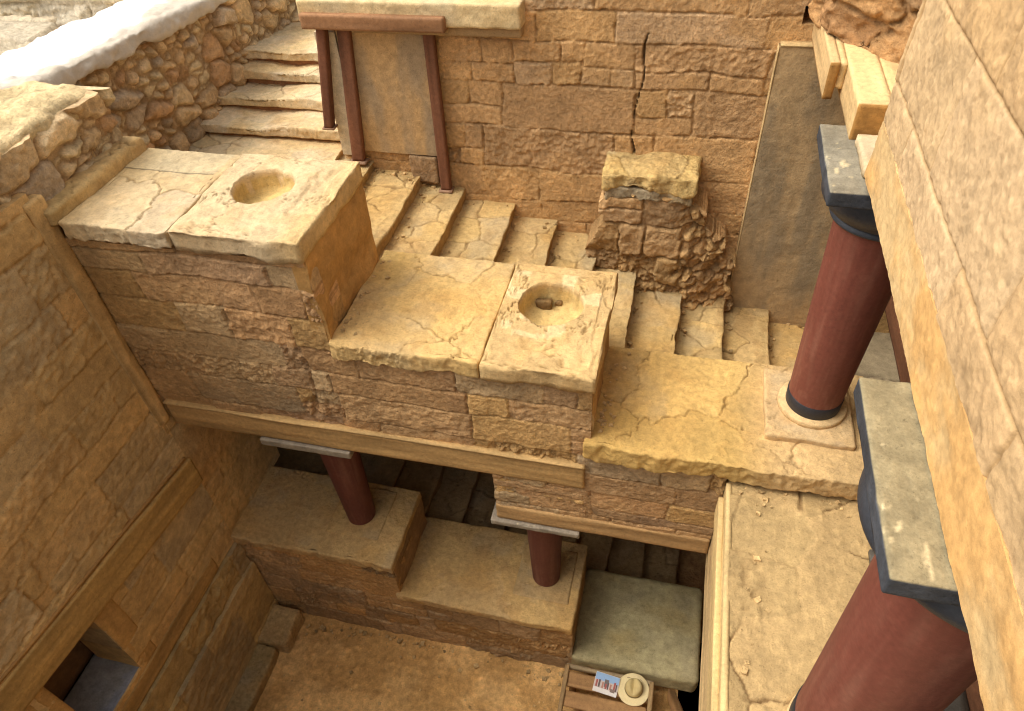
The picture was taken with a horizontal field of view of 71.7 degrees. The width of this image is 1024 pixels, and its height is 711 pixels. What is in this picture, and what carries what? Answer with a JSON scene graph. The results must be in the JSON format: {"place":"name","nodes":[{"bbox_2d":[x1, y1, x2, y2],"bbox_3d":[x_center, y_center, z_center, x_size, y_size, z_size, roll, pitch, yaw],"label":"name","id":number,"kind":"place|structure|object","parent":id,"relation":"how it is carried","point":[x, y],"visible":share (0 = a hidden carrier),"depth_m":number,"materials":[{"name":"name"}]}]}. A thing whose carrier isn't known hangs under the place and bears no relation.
{"place":"outdoors","nodes":[
{"label":"outdoors","id":0,"kind":"place"},
{"bbox_2d":[0,15,81,54],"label":"terrace paving","id":1,"kind":"structure","parent":0,"point":[17,32],"depth_m":7.77,"materials":[{"name":"stone"}]},
{"bbox_2d":[63,643,701,710],"label":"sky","id":2,"kind":"structure","parent":0,"point":[689,701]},
{"bbox_2d":[254,611,677,710],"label":"court floor","id":3,"kind":"structure","parent":0,"point":[490,684],"depth_m":7.24,"materials":[{"name":"beige stone"}]},
{"bbox_2d":[0,193,279,710],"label":"court wall","id":4,"kind":"structure","parent":3,"relation":"on","point":[125,497],"depth_m":5.17,"materials":[{"name":"stone"}]},
{"bbox_2d":[0,81,147,293],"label":"rubble wall","id":5,"kind":"structure","parent":4,"relation":"on","point":[66,149],"depth_m":4.50,"materials":[{"name":"stone"}]},
{"bbox_2d":[225,644,278,710],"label":"stone kerb","id":6,"kind":"structure","parent":3,"relation":"on","point":[251,686],"depth_m":7.19,"materials":[{"name":"beige stone"}]},
{"bbox_2d":[258,604,304,652],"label":"corner block","id":7,"kind":"structure","parent":3,"relation":"on","point":[283,625],"depth_m":7.50,"materials":[{"name":"stone"}]},
{"bbox_2d":[231,466,587,670],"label":"parapet","id":8,"kind":"structure","parent":3,"relation":"on","point":[399,563],"depth_m":7.00,"materials":[{"name":"stone"}]},
{"bbox_2d":[260,436,375,524],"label":"column","id":9,"kind":"structure","parent":8,"relation":"on","point":[346,472],"depth_m":6.28,"materials":[{"name":"red paint"}]},
{"bbox_2d":[491,503,579,586],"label":"column","id":10,"kind":"structure","parent":8,"relation":"on","point":[545,544],"depth_m":6.32,"materials":[{"name":"red paint"}]},
{"bbox_2d":[58,148,863,552],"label":"stepped parapet","id":11,"kind":"structure","parent":10,"relation":"on","point":[230,288],"depth_m":4.77,"materials":[{"name":"stone"}]},
{"bbox_2d":[763,124,891,450],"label":"column","id":12,"kind":"structure","parent":11,"relation":"on","point":[806,400],"depth_m":4.04,"materials":[{"name":"red paint"}]},
{"bbox_2d":[838,43,890,139],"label":"thick beam","id":13,"kind":"structure","parent":12,"relation":"on","point":[864,94],"depth_m":3.69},
{"bbox_2d":[808,0,921,63],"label":"broken masonry","id":14,"kind":"object","parent":13,"relation":"on","point":[882,29],"visible":0.45,"depth_m":3.94,"materials":[{"name":"stone"}]},
{"bbox_2d":[834,36,898,93],"bbox_3d":[2.220,-1.677,4.044,0.726,0.147,1.407,7,45,12],"label":"beam bed","id":15,"kind":"object","parent":13,"relation":"on","point":[889,68],"visible":0.04,"depth_m":3.91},
{"bbox_2d":[855,134,877,177],"bbox_3d":[1.912,-0.961,3.455,0.415,0.068,0.366,7,45,12],"label":"architrave stub","id":16,"kind":"object","parent":12,"relation":"on","point":[864,144],"visible":0.13,"depth_m":3.51,"materials":[{"name":"beige stone"}]},
{"bbox_2d":[278,168,857,709],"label":"loose grit","id":17,"kind":"object","parent":3,"relation":"on","point":[548,670],"visible":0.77,"depth_m":5.97,"materials":[{"name":"gravel"}]},
{"bbox_2d":[557,663,653,710],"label":"slatted bench","id":18,"kind":"object","parent":3,"relation":"on","point":[573,682],"visible":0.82,"depth_m":6.69,"materials":[{"name":"brown wood"}]},
{"bbox_2d":[592,671,619,697],"bbox_3d":[0.897,3.128,6.739,0.230,0.027,0.180,12,46,16],"label":"picture card","id":19,"kind":"object","parent":18,"relation":"on","point":[606,684],"visible":1,"depth_m":6.73,"materials":[{"name":"multicoloured paper"}]},
{"bbox_2d":[618,673,648,705],"bbox_3d":[1.143,3.129,6.672,0.303,0.108,0.304,7,45,12],"label":"straw hat","id":20,"kind":"object","parent":18,"relation":"on","point":[633,689],"visible":1,"depth_m":6.66,"materials":[{"name":"beige wicker"}]},
{"bbox_2d":[676,549,705,631],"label":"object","id":21,"kind":"structure","parent":0,"point":[691,569],"depth_m":8.04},
{"bbox_2d":[274,447,701,642],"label":"staircase","id":22,"kind":"structure","parent":21,"relation":"on","point":[457,495],"depth_m":7.90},
{"bbox_2d":[571,569,702,691],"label":"grey landing block","id":23,"kind":"structure","parent":22,"relation":"on","point":[647,629],"depth_m":7.09,"materials":[{"name":"stone"}]},
{"bbox_2d":[328,0,888,332],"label":"stone wall","id":24,"kind":"structure","parent":21,"relation":"on","point":[551,107],"depth_m":5.36,"materials":[{"name":"beige stone"}]},
{"bbox_2d":[296,0,525,37],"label":"concrete ledge","id":25,"kind":"object","parent":24,"relation":"on","point":[491,18],"visible":0.73,"depth_m":5.05,"materials":[{"name":"stone"}]},
{"bbox_2d":[731,41,844,326],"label":"plaster slab","id":26,"kind":"structure","parent":24,"relation":"attached to","point":[786,225],"depth_m":5.51,"materials":[{"name":"paint"}]},
{"bbox_2d":[812,24,840,98],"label":"thin beam","id":27,"kind":"structure","parent":24,"relation":"attached to","point":[827,58],"depth_m":4.08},
{"bbox_2d":[728,480,871,710],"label":"gallery floor","id":28,"kind":"structure","parent":0,"point":[809,570],"depth_m":4.12,"materials":[{"name":"beige stone"}]},
{"bbox_2d":[667,479,731,710],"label":"gallery edge","id":29,"kind":"object","parent":28,"relation":"attached to","point":[714,683],"visible":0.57,"depth_m":4.28,"materials":[{"name":"stone"}]},
{"bbox_2d":[786,377,976,710],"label":"column","id":30,"kind":"structure","parent":28,"relation":"on","point":[898,639],"depth_m":2.35,"materials":[{"name":"red paint"}]},
{"bbox_2d":[864,0,1023,710],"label":"ashlar wall","id":31,"kind":"structure","parent":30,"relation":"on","point":[944,175],"depth_m":2.04,"materials":[{"name":"stone"}]},
{"bbox_2d":[868,549,969,710],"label":"floor panel","id":32,"kind":"structure","parent":28,"relation":"on","point":[960,703],"depth_m":3.57,"materials":[{"name":"stone"}]},
{"bbox_2d":[855,332,899,381],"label":"landing floor","id":33,"kind":"structure","parent":0,"point":[878,361],"depth_m":6.02,"materials":[{"name":"stone"}]},
{"bbox_2d":[189,132,803,367],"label":"staircase","id":34,"kind":"structure","parent":33,"relation":"on","point":[486,230],"depth_m":5.99,"materials":[{"name":"beige stone"}]},
{"bbox_2d":[200,21,339,140],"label":"steps","id":35,"kind":"structure","parent":34,"relation":"on","point":[278,94],"depth_m":6.69,"materials":[{"name":"beige stone"}]},
{"bbox_2d":[298,12,454,193],"bbox_3d":[-1.014,-2.007,5.728,1.224,1.489,0.238,7,45,12],"label":"wooden frame","id":36,"kind":"object","parent":34,"relation":"on","point":[381,92],"visible":0.93,"depth_m":5.66,"materials":[{"name":"red-brown painted timber"}]},
{"bbox_2d":[585,151,735,313],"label":"rubble pier","id":37,"kind":"structure","parent":34,"relation":"on","point":[656,226],"depth_m":5.71,"materials":[{"name":"stone"}]},
{"bbox_2d":[885,296,983,710],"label":"timber sill","id":38,"kind":"structure","parent":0,"point":[975,703],"depth_m":5.22,"materials":[{"name":"wood"}]},
{"label":"ground","id":39,"kind":"structure","parent":0,"visible":0},
{"bbox_2d":[0,0,123,18],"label":"terrace wall","id":40,"kind":"structure","parent":39,"relation":"on","point":[79,9],"depth_m":7.96,"materials":[{"name":"stone"}]},
{"bbox_2d":[0,0,299,150],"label":"rubble wall","id":41,"kind":"structure","parent":39,"relation":"on","point":[167,72],"depth_m":6.03,"materials":[{"name":"stone"}]}
]}

